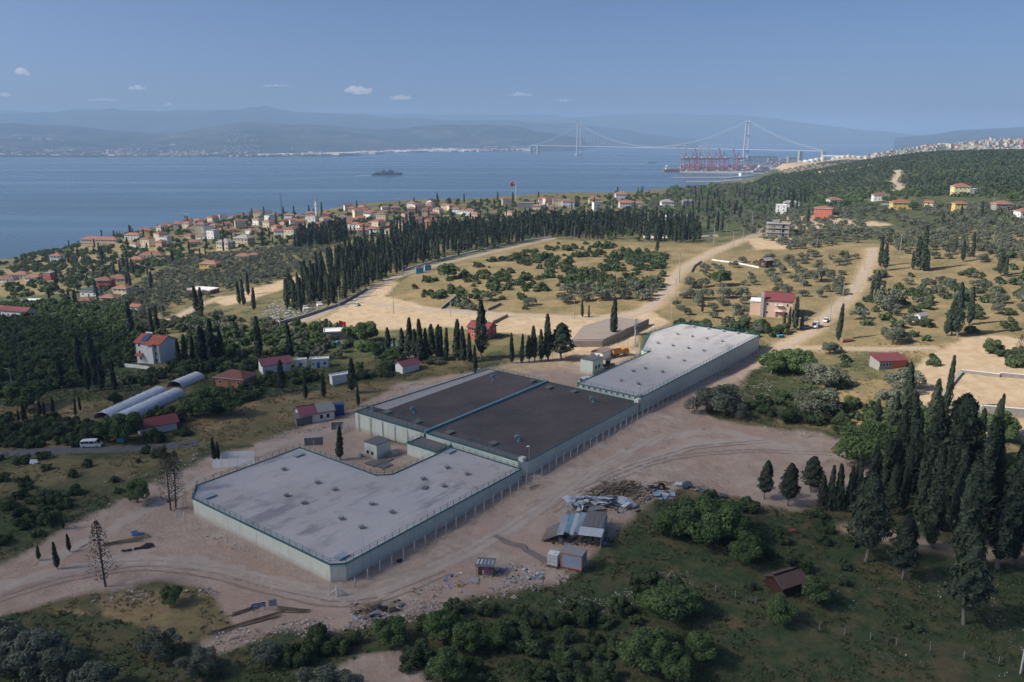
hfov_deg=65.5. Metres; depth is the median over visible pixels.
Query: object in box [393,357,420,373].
cottage
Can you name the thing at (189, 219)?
village house
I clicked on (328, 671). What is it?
olive tree
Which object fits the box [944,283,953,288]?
olive tree
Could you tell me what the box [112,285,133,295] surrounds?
house
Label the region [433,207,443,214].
village house
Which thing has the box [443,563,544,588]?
litter heap
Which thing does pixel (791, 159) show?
industrial hall
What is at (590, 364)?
pump house
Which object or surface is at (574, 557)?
site cabin
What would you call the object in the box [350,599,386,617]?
timber pile
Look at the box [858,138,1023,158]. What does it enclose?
headland town
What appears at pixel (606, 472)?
tyre track
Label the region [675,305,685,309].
olive tree
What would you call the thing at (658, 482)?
timber pile
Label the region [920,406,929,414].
leafy tree
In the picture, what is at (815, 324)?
van
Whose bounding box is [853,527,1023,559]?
farm path
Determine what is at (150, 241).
village house
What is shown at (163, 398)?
polytunnel
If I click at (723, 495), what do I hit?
sheet heap
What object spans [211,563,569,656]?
rubble
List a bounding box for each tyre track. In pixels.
[0,434,656,595]
[0,565,445,602]
[1,435,661,600]
[1,569,449,607]
[39,501,552,594]
[162,512,239,567]
[169,510,247,564]
[269,418,354,440]
[269,421,354,442]
[551,439,765,508]
[553,442,767,512]
[559,415,694,503]
[565,416,701,505]
[574,449,830,490]
[579,452,832,493]
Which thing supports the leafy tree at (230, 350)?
on the ground at (734, 479)
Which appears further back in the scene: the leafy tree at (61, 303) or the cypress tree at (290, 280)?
the leafy tree at (61, 303)
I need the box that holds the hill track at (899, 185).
[892,170,901,189]
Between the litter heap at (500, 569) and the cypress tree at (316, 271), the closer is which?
the litter heap at (500, 569)
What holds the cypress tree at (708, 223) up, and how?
on the ground at (734, 479)
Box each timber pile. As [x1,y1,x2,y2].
[103,540,124,545]
[109,534,151,545]
[208,610,283,635]
[227,606,259,616]
[274,606,310,612]
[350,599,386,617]
[583,478,645,500]
[625,490,653,508]
[653,481,675,485]
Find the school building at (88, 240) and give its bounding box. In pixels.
[80,236,121,246]
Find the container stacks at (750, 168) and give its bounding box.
[680,161,797,170]
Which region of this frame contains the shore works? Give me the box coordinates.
[258,149,541,155]
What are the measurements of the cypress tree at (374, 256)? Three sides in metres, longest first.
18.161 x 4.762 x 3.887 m
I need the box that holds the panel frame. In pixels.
[269,599,276,607]
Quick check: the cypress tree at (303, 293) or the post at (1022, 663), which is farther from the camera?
the cypress tree at (303, 293)
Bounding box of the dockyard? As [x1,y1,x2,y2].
[471,148,536,151]
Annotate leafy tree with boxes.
[0,370,9,379]
[1,381,49,408]
[18,364,34,375]
[27,302,34,307]
[32,314,48,322]
[32,352,48,358]
[33,298,44,303]
[37,305,47,312]
[40,340,55,348]
[43,285,51,291]
[46,297,57,303]
[47,365,65,373]
[56,300,68,308]
[60,330,77,336]
[67,313,77,318]
[68,309,79,313]
[69,366,76,374]
[72,283,81,288]
[73,303,82,308]
[73,318,82,323]
[87,316,97,319]
[89,304,100,310]
[90,329,102,335]
[93,417,111,440]
[94,342,105,350]
[103,306,116,311]
[105,312,113,318]
[107,411,143,441]
[109,346,122,352]
[113,331,128,337]
[116,333,125,338]
[123,340,133,348]
[124,478,149,502]
[151,258,160,262]
[159,584,182,604]
[175,393,206,415]
[185,336,195,344]
[190,385,228,415]
[213,391,243,415]
[224,339,232,344]
[225,347,235,357]
[226,328,240,340]
[226,342,240,349]
[238,337,250,347]
[245,328,260,341]
[253,323,269,333]
[261,333,273,340]
[265,337,280,346]
[273,329,281,335]
[290,301,298,309]
[292,317,300,325]
[298,322,305,328]
[299,366,309,372]
[306,324,317,331]
[310,331,323,338]
[312,337,323,344]
[341,325,356,335]
[353,321,378,341]
[354,341,367,350]
[354,362,363,369]
[364,341,384,359]
[370,615,406,645]
[382,347,400,356]
[387,346,401,352]
[422,609,457,640]
[425,646,466,681]
[426,254,433,259]
[436,262,459,277]
[447,621,487,651]
[482,619,516,648]
[616,629,663,671]
[624,227,630,234]
[627,230,633,237]
[632,626,682,666]
[636,579,696,619]
[651,509,689,537]
[661,651,697,681]
[664,497,724,544]
[676,586,704,614]
[685,630,716,661]
[694,496,744,538]
[707,269,731,282]
[724,512,760,537]
[728,530,766,563]
[754,205,761,211]
[757,352,785,373]
[765,592,798,624]
[771,348,798,370]
[785,348,818,374]
[801,575,831,604]
[821,201,832,205]
[831,424,894,460]
[839,198,850,206]
[844,193,853,197]
[849,198,857,203]
[850,421,898,460]
[887,195,895,200]
[908,201,918,209]
[908,418,945,456]
[914,190,922,196]
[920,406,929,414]
[986,410,1021,428]
[1003,421,1019,438]
[1006,192,1017,199]
[1007,453,1017,470]
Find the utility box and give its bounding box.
[391,449,398,456]
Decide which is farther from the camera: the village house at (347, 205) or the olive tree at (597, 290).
the village house at (347, 205)
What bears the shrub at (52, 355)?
on the ground at (734, 479)
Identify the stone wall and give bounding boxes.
[123,363,148,368]
[279,287,366,323]
[403,236,551,270]
[441,295,455,308]
[443,309,477,312]
[487,302,500,310]
[492,314,507,322]
[571,319,648,344]
[643,235,717,237]
[712,259,758,267]
[949,402,982,411]
[961,369,999,376]
[983,405,1023,416]
[1000,372,1023,378]
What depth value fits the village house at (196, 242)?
774.21 m
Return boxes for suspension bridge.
[529,120,851,160]
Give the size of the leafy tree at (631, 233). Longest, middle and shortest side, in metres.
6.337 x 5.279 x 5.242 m
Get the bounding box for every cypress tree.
[16,410,19,421]
[20,404,26,421]
[35,545,41,558]
[36,399,41,414]
[42,401,45,413]
[49,512,54,529]
[50,397,54,410]
[51,541,59,568]
[56,356,64,388]
[59,509,64,528]
[66,533,70,551]
[73,336,83,375]
[73,399,76,415]
[78,396,81,410]
[83,358,91,391]
[86,328,97,387]
[96,355,104,389]
[109,358,117,390]
[124,301,133,331]
[147,308,153,331]
[152,306,159,329]
[174,338,180,361]
[181,333,187,360]
[189,335,194,359]
[191,285,198,310]
[194,326,206,359]
[197,287,204,311]
[200,327,207,361]
[205,318,216,358]
[210,438,216,458]
[215,329,226,356]
[216,442,219,458]
[235,281,240,303]
[239,279,246,305]
[245,271,249,294]
[251,287,255,310]
[252,316,262,354]
[276,360,285,391]
[283,284,289,309]
[285,269,289,285]
[285,322,293,355]
[288,276,292,293]
[290,280,294,302]
[297,278,302,312]
[301,278,305,304]
[303,264,305,291]
[303,377,307,399]
[306,272,309,302]
[308,276,314,303]
[310,264,314,278]
[312,278,315,300]
[313,263,318,285]
[314,251,318,272]
[314,279,317,299]
[317,275,322,300]
[318,255,322,274]
[321,373,326,398]
[326,250,328,271]
[326,274,330,305]
[328,259,332,276]
[330,280,334,303]
[332,272,335,297]
[334,270,340,297]
[335,426,343,460]
[339,252,341,275]
[341,256,343,274]
[342,267,347,298]
[344,259,347,273]
[345,246,348,262]
[345,358,356,393]
[347,269,350,291]
[351,267,355,280]
[353,249,357,267]
[353,267,361,290]
[356,384,360,406]
[358,240,361,265]
[361,261,367,287]
[366,261,369,282]
[368,254,370,278]
[370,254,375,282]
[373,250,375,270]
[375,256,380,281]
[376,239,379,257]
[384,253,387,273]
[384,327,390,348]
[387,246,389,271]
[394,251,397,272]
[395,245,397,265]
[397,252,401,271]
[398,327,405,352]
[400,246,405,265]
[404,317,412,357]
[410,328,416,356]
[415,318,424,361]
[421,241,424,262]
[423,328,429,359]
[424,234,427,259]
[428,324,434,356]
[433,242,436,259]
[434,324,439,357]
[436,243,440,260]
[437,326,443,357]
[443,327,448,360]
[445,231,449,250]
[452,318,459,360]
[459,326,466,362]
[460,228,463,240]
[466,333,472,361]
[469,230,472,248]
[473,345,477,372]
[474,300,489,358]
[485,230,488,247]
[509,333,514,362]
[518,222,519,241]
[519,334,524,362]
[525,335,533,361]
[531,325,537,360]
[535,216,538,237]
[538,329,544,360]
[543,314,552,359]
[564,218,568,237]
[580,300,583,316]
[587,210,589,229]
[609,296,617,331]
[645,221,647,236]
[654,221,658,240]
[655,237,659,250]
[661,213,663,236]
[665,215,668,235]
[674,217,677,242]
[701,298,703,311]
[706,215,709,229]
[715,211,719,230]
[720,215,723,231]
[782,311,785,323]
[787,306,791,325]
[790,191,794,207]
[791,296,799,330]
[799,189,801,202]
[799,309,804,329]
[807,208,809,222]
[816,475,827,508]
[826,465,836,510]
[835,303,844,339]
[835,463,845,510]
[844,466,855,510]
[854,453,864,509]
[865,444,882,477]
[869,280,873,302]
[871,399,882,421]
[874,271,881,304]
[878,235,884,266]
[880,430,893,491]
[882,243,889,268]
[884,463,901,513]
[887,390,900,425]
[890,403,909,484]
[898,443,915,511]
[901,361,914,409]
[904,391,921,495]
[911,250,914,269]
[912,236,923,270]
[912,416,939,525]
[916,395,945,499]
[919,225,929,270]
[919,409,924,457]
[922,443,947,548]
[925,378,943,422]
[926,252,930,270]
[939,418,967,531]
[941,211,944,223]
[943,300,954,335]
[944,397,948,429]
[945,355,955,407]
[946,442,970,540]
[946,454,986,557]
[948,294,957,334]
[952,282,965,336]
[954,237,957,252]
[960,239,966,261]
[966,286,975,323]
[971,232,976,256]
[978,415,1002,530]
[980,201,984,216]
[980,408,987,437]
[981,475,999,535]
[985,423,1007,544]
[986,450,1023,569]
[987,398,1001,434]
[996,248,1006,275]
[997,393,1005,422]
[1003,256,1009,276]
[1009,438,1023,486]
[1009,507,1023,563]
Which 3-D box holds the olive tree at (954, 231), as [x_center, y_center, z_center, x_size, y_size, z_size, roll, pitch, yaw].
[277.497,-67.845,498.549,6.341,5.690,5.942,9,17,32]
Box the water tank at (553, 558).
[547,550,559,567]
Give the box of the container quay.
[680,164,781,173]
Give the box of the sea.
[0,144,899,258]
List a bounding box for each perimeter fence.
[175,491,329,591]
[341,342,767,594]
[472,353,565,373]
[606,341,639,355]
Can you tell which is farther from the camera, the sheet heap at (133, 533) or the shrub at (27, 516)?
the shrub at (27, 516)
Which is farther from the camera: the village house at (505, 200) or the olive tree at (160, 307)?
the village house at (505, 200)
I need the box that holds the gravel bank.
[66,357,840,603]
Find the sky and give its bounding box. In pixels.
[0,0,1023,134]
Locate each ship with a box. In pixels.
[372,166,402,174]
[663,165,689,171]
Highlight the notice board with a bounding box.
[252,602,265,610]
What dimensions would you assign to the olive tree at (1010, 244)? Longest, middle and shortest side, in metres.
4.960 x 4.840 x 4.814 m
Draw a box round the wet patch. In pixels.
[492,534,546,563]
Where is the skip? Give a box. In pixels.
[116,435,125,442]
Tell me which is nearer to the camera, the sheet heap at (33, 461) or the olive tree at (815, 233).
the sheet heap at (33, 461)
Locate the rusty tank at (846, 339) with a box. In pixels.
[840,337,853,342]
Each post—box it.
[328,585,346,596]
[1020,651,1023,673]
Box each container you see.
[329,371,347,384]
[591,346,613,359]
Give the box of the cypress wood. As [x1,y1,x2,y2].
[46,183,796,306]
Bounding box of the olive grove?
[39,182,1023,329]
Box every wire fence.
[11,464,191,545]
[715,585,999,663]
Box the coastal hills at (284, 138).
[0,122,584,156]
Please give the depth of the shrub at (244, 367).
291.40 m
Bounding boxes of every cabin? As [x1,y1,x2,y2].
[294,357,306,366]
[309,356,328,368]
[560,545,586,571]
[758,257,773,267]
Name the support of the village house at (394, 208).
on the ground at (734, 479)
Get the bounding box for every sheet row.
[212,457,254,467]
[221,451,254,458]
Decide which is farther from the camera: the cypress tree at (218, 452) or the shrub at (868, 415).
the shrub at (868, 415)
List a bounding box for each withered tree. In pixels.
[84,520,120,586]
[140,306,147,326]
[154,445,181,509]
[160,447,188,508]
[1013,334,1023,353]
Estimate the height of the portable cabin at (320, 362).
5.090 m
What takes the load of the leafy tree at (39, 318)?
on the ground at (734, 479)
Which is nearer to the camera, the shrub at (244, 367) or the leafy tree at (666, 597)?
the leafy tree at (666, 597)
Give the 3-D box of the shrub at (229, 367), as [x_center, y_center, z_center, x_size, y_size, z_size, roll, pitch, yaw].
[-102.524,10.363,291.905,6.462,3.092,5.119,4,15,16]
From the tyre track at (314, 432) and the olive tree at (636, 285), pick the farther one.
the olive tree at (636, 285)
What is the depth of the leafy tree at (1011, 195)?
629.19 m
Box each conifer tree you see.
[548,322,575,359]
[756,460,775,498]
[778,463,801,505]
[799,456,825,492]
[843,472,895,562]
[887,512,922,579]
[940,392,986,466]
[942,529,998,624]
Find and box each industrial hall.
[738,172,752,175]
[746,156,776,160]
[751,170,765,172]
[767,158,786,162]
[786,157,796,162]
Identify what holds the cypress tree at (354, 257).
on the ground at (734, 479)
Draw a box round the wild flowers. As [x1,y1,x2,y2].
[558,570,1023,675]
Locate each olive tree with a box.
[0,620,25,640]
[0,627,64,670]
[0,640,24,676]
[18,640,85,681]
[66,659,120,681]
[124,295,134,301]
[132,311,142,317]
[132,626,183,662]
[135,290,145,294]
[152,303,162,311]
[157,305,164,310]
[159,318,166,326]
[167,322,178,327]
[169,289,180,294]
[170,316,180,319]
[172,324,184,331]
[173,645,223,677]
[183,292,191,299]
[191,310,202,316]
[191,314,200,319]
[202,290,210,296]
[210,309,222,315]
[221,315,230,322]
[235,317,245,322]
[239,323,248,329]
[250,640,282,665]
[259,273,268,279]
[260,325,271,334]
[264,320,279,326]
[289,326,302,333]
[293,333,302,338]
[295,338,306,344]
[295,662,344,681]
[302,330,313,336]
[310,343,324,349]
[311,346,326,356]
[316,668,363,681]
[320,334,337,343]
[331,349,342,358]
[336,343,346,350]
[432,357,443,363]
[456,299,468,307]
[466,303,477,309]
[480,290,495,300]
[522,297,536,305]
[555,292,575,302]
[559,283,575,292]
[574,282,587,290]
[574,290,593,300]
[581,280,595,287]
[589,285,615,299]
[610,280,621,288]
[614,288,631,298]
[626,279,644,290]
[632,287,651,299]
[647,287,657,295]
[648,275,664,282]
[650,282,662,289]
[672,300,681,304]
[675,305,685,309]
[681,307,692,314]
[682,289,695,297]
[683,388,732,412]
[684,276,702,287]
[693,296,704,305]
[695,288,713,298]
[696,383,742,409]
[699,263,710,269]
[700,278,710,285]
[707,302,718,310]
[709,312,718,317]
[716,264,724,268]
[716,287,731,297]
[716,297,729,304]
[717,282,727,287]
[719,402,748,418]
[720,315,734,324]
[729,261,738,267]
[731,287,751,296]
[731,303,740,310]
[732,309,744,318]
[739,296,747,303]
[739,313,750,320]
[740,304,749,310]
[751,323,763,331]
[763,253,775,257]
[766,267,775,271]
[767,271,777,278]
[770,275,782,284]
[771,285,779,291]
[778,264,786,272]
[778,283,788,288]
[782,286,792,289]
[783,254,795,259]
[787,274,800,281]
[789,263,801,270]
[792,388,840,415]
[795,241,806,248]
[796,258,807,262]
[796,289,809,295]
[797,252,810,258]
[798,278,808,285]
[799,376,812,382]
[802,362,852,386]
[807,249,819,256]
[810,231,819,237]
[810,268,836,281]
[812,262,822,268]
[815,288,823,296]
[821,342,842,352]
[822,284,830,291]
[827,231,840,237]
[829,274,845,282]
[831,280,844,288]
[832,258,844,264]
[832,286,850,294]
[838,250,849,256]
[848,307,869,319]
[856,227,866,231]
[867,276,876,282]
[873,287,908,304]
[874,388,906,406]
[877,269,887,275]
[878,302,901,313]
[880,326,912,342]
[883,367,926,391]
[884,236,893,243]
[885,226,894,231]
[893,243,904,249]
[895,320,907,326]
[900,235,908,242]
[902,278,914,284]
[902,315,919,324]
[913,296,932,302]
[915,229,923,234]
[916,287,928,291]
[920,278,931,282]
[926,279,936,286]
[929,229,936,234]
[929,242,938,249]
[930,236,939,240]
[930,250,940,258]
[932,283,947,295]
[934,276,947,280]
[942,230,952,234]
[943,279,957,283]
[944,246,955,252]
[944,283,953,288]
[950,228,959,235]
[955,291,970,296]
[957,226,966,232]
[962,268,979,277]
[969,279,985,285]
[970,286,983,291]
[972,236,982,243]
[976,243,986,250]
[976,254,987,262]
[979,240,991,244]
[980,230,991,238]
[980,281,992,286]
[984,248,995,253]
[985,244,997,252]
[986,217,996,222]
[988,285,1002,292]
[990,227,1000,234]
[990,297,1000,304]
[990,304,1004,313]
[991,292,1010,301]
[992,234,1004,239]
[994,247,1010,253]
[997,221,1006,227]
[998,243,1009,247]
[1002,224,1013,230]
[1005,226,1016,233]
[1006,242,1014,246]
[1014,250,1023,257]
[1016,293,1023,301]
[1016,303,1023,311]
[1017,279,1023,285]
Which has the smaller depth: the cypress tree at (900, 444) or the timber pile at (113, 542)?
the timber pile at (113, 542)
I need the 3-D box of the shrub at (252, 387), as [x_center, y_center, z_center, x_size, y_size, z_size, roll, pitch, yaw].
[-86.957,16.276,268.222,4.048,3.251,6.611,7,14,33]
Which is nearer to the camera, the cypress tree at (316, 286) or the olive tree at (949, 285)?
the olive tree at (949, 285)
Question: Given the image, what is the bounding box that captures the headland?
[894,127,1023,148]
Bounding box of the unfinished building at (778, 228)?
[765,219,790,236]
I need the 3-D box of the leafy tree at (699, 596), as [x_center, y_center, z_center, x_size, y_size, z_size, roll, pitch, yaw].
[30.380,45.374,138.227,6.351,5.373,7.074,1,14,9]
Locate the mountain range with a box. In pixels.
[0,106,696,147]
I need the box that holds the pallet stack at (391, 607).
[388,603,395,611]
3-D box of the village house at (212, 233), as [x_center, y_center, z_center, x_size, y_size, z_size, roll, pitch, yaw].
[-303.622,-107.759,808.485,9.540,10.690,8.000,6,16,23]
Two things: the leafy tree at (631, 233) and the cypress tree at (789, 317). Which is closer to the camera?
the cypress tree at (789, 317)
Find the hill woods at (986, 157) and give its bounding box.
[735,149,1023,202]
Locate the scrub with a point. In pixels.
(18, 342)
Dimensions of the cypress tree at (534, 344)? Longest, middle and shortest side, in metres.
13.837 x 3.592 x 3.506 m
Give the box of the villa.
[749,291,794,317]
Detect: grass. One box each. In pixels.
[0,337,1020,645]
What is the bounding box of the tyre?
[657,483,664,489]
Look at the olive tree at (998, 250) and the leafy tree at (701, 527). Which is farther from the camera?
the olive tree at (998, 250)
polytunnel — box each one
[93,386,166,417]
[114,388,184,415]
[167,372,204,387]
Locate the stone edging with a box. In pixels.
[103,379,442,486]
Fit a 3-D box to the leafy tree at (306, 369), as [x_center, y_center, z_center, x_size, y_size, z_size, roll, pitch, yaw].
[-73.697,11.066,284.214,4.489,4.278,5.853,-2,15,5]
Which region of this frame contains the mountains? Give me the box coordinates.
[0,110,918,143]
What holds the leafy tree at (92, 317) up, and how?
on the ground at (734, 479)
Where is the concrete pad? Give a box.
[364,456,393,468]
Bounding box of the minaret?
[314,197,317,214]
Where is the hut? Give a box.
[762,567,806,596]
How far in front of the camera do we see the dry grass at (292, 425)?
222.34 m
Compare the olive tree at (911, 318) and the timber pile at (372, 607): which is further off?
the olive tree at (911, 318)
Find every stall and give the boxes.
[415,267,423,273]
[424,264,430,270]
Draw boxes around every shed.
[292,413,312,425]
[541,510,606,548]
[911,311,929,321]
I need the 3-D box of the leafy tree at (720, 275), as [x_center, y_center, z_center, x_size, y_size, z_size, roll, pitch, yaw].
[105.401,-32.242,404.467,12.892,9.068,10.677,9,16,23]
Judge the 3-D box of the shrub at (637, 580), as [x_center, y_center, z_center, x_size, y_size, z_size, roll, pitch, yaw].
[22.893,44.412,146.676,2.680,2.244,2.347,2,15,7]
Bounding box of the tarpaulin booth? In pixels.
[334,402,344,415]
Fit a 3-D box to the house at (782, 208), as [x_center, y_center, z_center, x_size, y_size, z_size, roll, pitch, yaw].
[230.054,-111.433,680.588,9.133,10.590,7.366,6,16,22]
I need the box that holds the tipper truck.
[611,347,628,356]
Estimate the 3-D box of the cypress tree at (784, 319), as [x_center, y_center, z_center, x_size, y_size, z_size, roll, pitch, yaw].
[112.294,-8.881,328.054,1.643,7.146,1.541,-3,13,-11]
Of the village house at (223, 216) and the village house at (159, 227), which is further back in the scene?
the village house at (223, 216)
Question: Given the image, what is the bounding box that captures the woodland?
[59,181,923,302]
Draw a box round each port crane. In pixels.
[676,145,690,170]
[684,145,697,170]
[694,148,706,170]
[700,146,713,170]
[707,146,721,170]
[718,148,732,170]
[732,148,747,170]
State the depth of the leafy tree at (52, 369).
294.23 m
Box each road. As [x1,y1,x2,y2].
[0,440,198,455]
[166,276,299,319]
[301,238,552,321]
[356,238,749,319]
[747,221,855,237]
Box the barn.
[257,354,292,374]
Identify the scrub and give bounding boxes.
[0,192,1023,626]
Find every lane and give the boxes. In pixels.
[762,248,875,360]
[788,347,934,349]
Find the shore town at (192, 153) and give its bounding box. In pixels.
[171,147,509,156]
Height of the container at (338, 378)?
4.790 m
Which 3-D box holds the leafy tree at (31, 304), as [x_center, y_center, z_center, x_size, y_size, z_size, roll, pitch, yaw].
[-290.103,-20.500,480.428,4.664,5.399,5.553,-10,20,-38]
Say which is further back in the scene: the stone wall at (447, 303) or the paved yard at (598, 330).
the stone wall at (447, 303)
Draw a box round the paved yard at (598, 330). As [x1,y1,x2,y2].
[572,317,640,346]
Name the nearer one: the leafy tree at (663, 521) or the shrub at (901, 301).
the leafy tree at (663, 521)
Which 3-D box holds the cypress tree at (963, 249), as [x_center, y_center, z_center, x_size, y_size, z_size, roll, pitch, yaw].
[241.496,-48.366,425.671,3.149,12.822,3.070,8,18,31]
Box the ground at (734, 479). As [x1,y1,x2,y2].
[0,141,1023,681]
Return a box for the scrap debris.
[348,480,679,623]
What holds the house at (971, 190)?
on the ground at (734, 479)
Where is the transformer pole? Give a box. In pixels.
[633,318,638,345]
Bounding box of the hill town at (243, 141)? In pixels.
[223,128,292,151]
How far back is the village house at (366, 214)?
880.18 m
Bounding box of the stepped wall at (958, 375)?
[942,371,962,396]
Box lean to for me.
[470,557,495,576]
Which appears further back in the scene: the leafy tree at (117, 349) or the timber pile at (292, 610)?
the leafy tree at (117, 349)
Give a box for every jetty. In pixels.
[671,175,754,177]
[686,179,741,182]
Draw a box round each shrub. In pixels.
[0,362,16,368]
[0,414,11,422]
[0,419,16,430]
[0,534,13,545]
[1,499,18,511]
[2,436,21,447]
[5,368,16,376]
[9,436,27,447]
[11,454,30,464]
[11,488,29,499]
[11,508,22,517]
[11,518,30,529]
[12,475,31,482]
[15,421,25,430]
[16,376,27,381]
[17,481,34,490]
[18,419,34,425]
[19,423,37,434]
[21,508,40,523]
[23,491,46,504]
[24,436,45,448]
[32,369,47,379]
[32,503,53,518]
[35,432,51,440]
[36,416,57,431]
[37,417,47,423]
[37,510,57,525]
[41,379,60,388]
[42,411,61,417]
[42,427,55,438]
[43,489,69,503]
[47,352,61,359]
[49,426,73,436]
[51,420,73,427]
[55,496,72,509]
[60,432,74,443]
[61,416,79,424]
[64,375,82,383]
[67,483,80,494]
[69,436,80,447]
[72,428,98,446]
[72,431,79,436]
[78,418,90,430]
[79,426,102,439]
[80,420,97,430]
[97,352,110,358]
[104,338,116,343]
[107,391,122,402]
[121,349,135,357]
[122,375,136,384]
[139,444,150,453]
[143,366,164,377]
[145,428,165,442]
[149,446,166,457]
[157,409,174,414]
[166,360,181,368]
[171,362,190,372]
[171,426,193,436]
[176,410,187,422]
[184,358,198,365]
[191,361,205,372]
[204,357,219,371]
[216,356,232,362]
[224,365,239,371]
[234,351,248,358]
[238,381,259,390]
[240,364,252,370]
[240,390,256,401]
[242,358,258,368]
[247,385,263,390]
[258,372,277,381]
[265,370,273,374]
[269,345,287,354]
[281,642,317,667]
[286,345,298,353]
[288,366,301,373]
[289,370,306,383]
[299,372,318,382]
[301,341,315,350]
[301,642,314,645]
[303,622,327,645]
[305,649,318,663]
[319,635,340,654]
[331,634,351,656]
[350,631,363,644]
[355,369,366,379]
[377,360,395,370]
[385,353,407,362]
[398,652,420,672]
[401,637,435,667]
[415,614,435,630]
[425,356,437,364]
[442,597,465,614]
[444,603,460,620]
[449,653,483,675]
[458,613,472,622]
[475,606,486,614]
[477,602,499,615]
[478,623,498,633]
[487,676,495,681]
[497,617,508,626]
[505,629,541,655]
[506,618,531,638]
[511,606,534,625]
[511,657,532,674]
[514,605,527,615]
[517,671,540,681]
[526,638,553,658]
[529,661,562,681]
[530,611,550,628]
[534,631,550,641]
[547,609,569,628]
[549,641,576,668]
[554,625,579,644]
[557,671,587,681]
[558,658,586,676]
[569,604,594,626]
[579,643,600,662]
[585,629,601,643]
[586,600,599,611]
[591,659,618,681]
[596,615,616,629]
[596,676,614,681]
[598,641,620,659]
[602,633,619,643]
[607,594,626,615]
[622,601,637,615]
[629,576,642,585]
[631,584,647,599]
[640,567,664,582]
[652,627,680,641]
[662,503,679,511]
[668,577,683,586]
[672,318,688,324]
[698,318,712,326]
[701,489,719,500]
[729,320,741,330]
[737,317,749,327]
[740,495,760,513]
[746,400,765,411]
[748,330,759,334]
[753,319,769,330]
[755,394,770,403]
[755,546,774,561]
[760,407,775,415]
[763,326,780,336]
[774,323,790,334]
[775,389,791,400]
[776,535,790,544]
[777,408,800,422]
[782,554,812,575]
[797,411,807,419]
[803,416,822,424]
[807,411,830,423]
[807,507,826,518]
[812,533,831,545]
[813,519,827,532]
[821,525,835,533]
[829,402,849,416]
[830,376,852,389]
[830,412,851,425]
[831,425,845,433]
[836,574,851,586]
[843,395,862,409]
[844,536,858,547]
[847,411,863,420]
[861,400,881,411]
[862,410,882,423]
[882,407,899,419]
[895,297,911,304]
[898,410,928,423]
[898,616,922,633]
[907,306,922,314]
[917,299,932,308]
[918,317,935,327]
[967,310,985,318]
[982,338,1004,349]
[985,347,997,353]
[994,349,1014,356]
[999,320,1018,330]
[1004,307,1017,315]
[1005,354,1023,364]
[1010,345,1023,354]
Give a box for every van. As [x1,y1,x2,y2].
[80,438,103,447]
[811,321,819,328]
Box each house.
[0,275,18,282]
[0,305,35,315]
[11,271,32,277]
[20,298,40,300]
[24,274,41,281]
[42,271,54,280]
[49,253,65,260]
[77,297,95,300]
[79,287,103,296]
[96,277,115,287]
[100,293,120,300]
[110,274,130,282]
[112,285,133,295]
[124,232,141,239]
[128,256,146,262]
[129,303,145,310]
[130,242,140,247]
[133,332,177,363]
[134,412,179,436]
[139,227,154,234]
[139,251,165,258]
[140,236,154,247]
[153,231,167,240]
[155,239,166,247]
[156,225,167,230]
[158,235,171,242]
[173,222,182,228]
[182,221,193,228]
[183,217,193,224]
[185,233,195,238]
[187,286,219,293]
[189,240,199,244]
[195,222,207,234]
[195,234,206,238]
[198,260,221,268]
[203,225,213,234]
[206,229,218,238]
[207,215,219,223]
[213,369,257,387]
[216,239,235,250]
[219,214,227,219]
[222,221,230,226]
[228,227,238,232]
[233,234,254,245]
[234,219,245,228]
[235,253,250,260]
[245,228,255,233]
[248,252,259,257]
[252,209,262,217]
[252,218,263,224]
[262,219,273,226]
[264,210,271,214]
[264,214,274,221]
[271,224,282,231]
[273,229,283,236]
[279,219,288,224]
[283,213,294,218]
[284,226,296,237]
[288,218,297,224]
[293,401,335,422]
[295,219,303,226]
[307,215,317,222]
[323,216,330,221]
[323,321,352,339]
[343,203,352,209]
[346,221,353,227]
[348,206,356,212]
[350,222,360,229]
[352,208,363,217]
[358,223,369,227]
[358,228,368,236]
[363,211,374,217]
[363,435,390,459]
[368,226,378,234]
[371,219,385,228]
[375,211,387,220]
[380,205,388,209]
[390,206,397,212]
[401,211,408,216]
[407,201,417,207]
[407,207,415,213]
[412,203,423,212]
[415,217,421,222]
[421,207,431,217]
[421,219,431,226]
[425,202,435,208]
[430,211,437,217]
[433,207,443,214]
[441,203,447,209]
[447,204,456,209]
[450,206,460,213]
[465,208,475,215]
[466,320,497,339]
[471,212,479,217]
[501,197,510,205]
[505,210,513,214]
[518,202,536,208]
[533,204,541,210]
[543,196,551,205]
[552,197,561,206]
[561,198,574,206]
[580,354,602,374]
[588,196,600,203]
[592,201,601,209]
[614,191,626,199]
[618,200,631,207]
[631,201,642,206]
[660,199,673,207]
[681,199,694,205]
[775,204,787,214]
[783,200,799,208]
[813,206,833,219]
[826,197,842,201]
[868,352,908,369]
[871,192,889,200]
[889,199,911,209]
[924,200,933,206]
[950,183,971,194]
[951,201,968,210]
[969,188,977,193]
[990,200,1012,210]
[1012,208,1023,217]
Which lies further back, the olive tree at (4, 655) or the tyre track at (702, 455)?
the tyre track at (702, 455)
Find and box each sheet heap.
[29,459,38,463]
[131,530,144,535]
[134,543,153,549]
[368,609,380,616]
[467,577,478,583]
[562,495,636,510]
[569,495,591,501]
[644,485,656,492]
[652,490,677,497]
[675,481,693,488]
[694,485,707,491]
[719,493,729,497]
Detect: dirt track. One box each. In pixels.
[0,428,808,604]
[36,447,279,566]
[256,373,471,447]
[560,437,829,500]

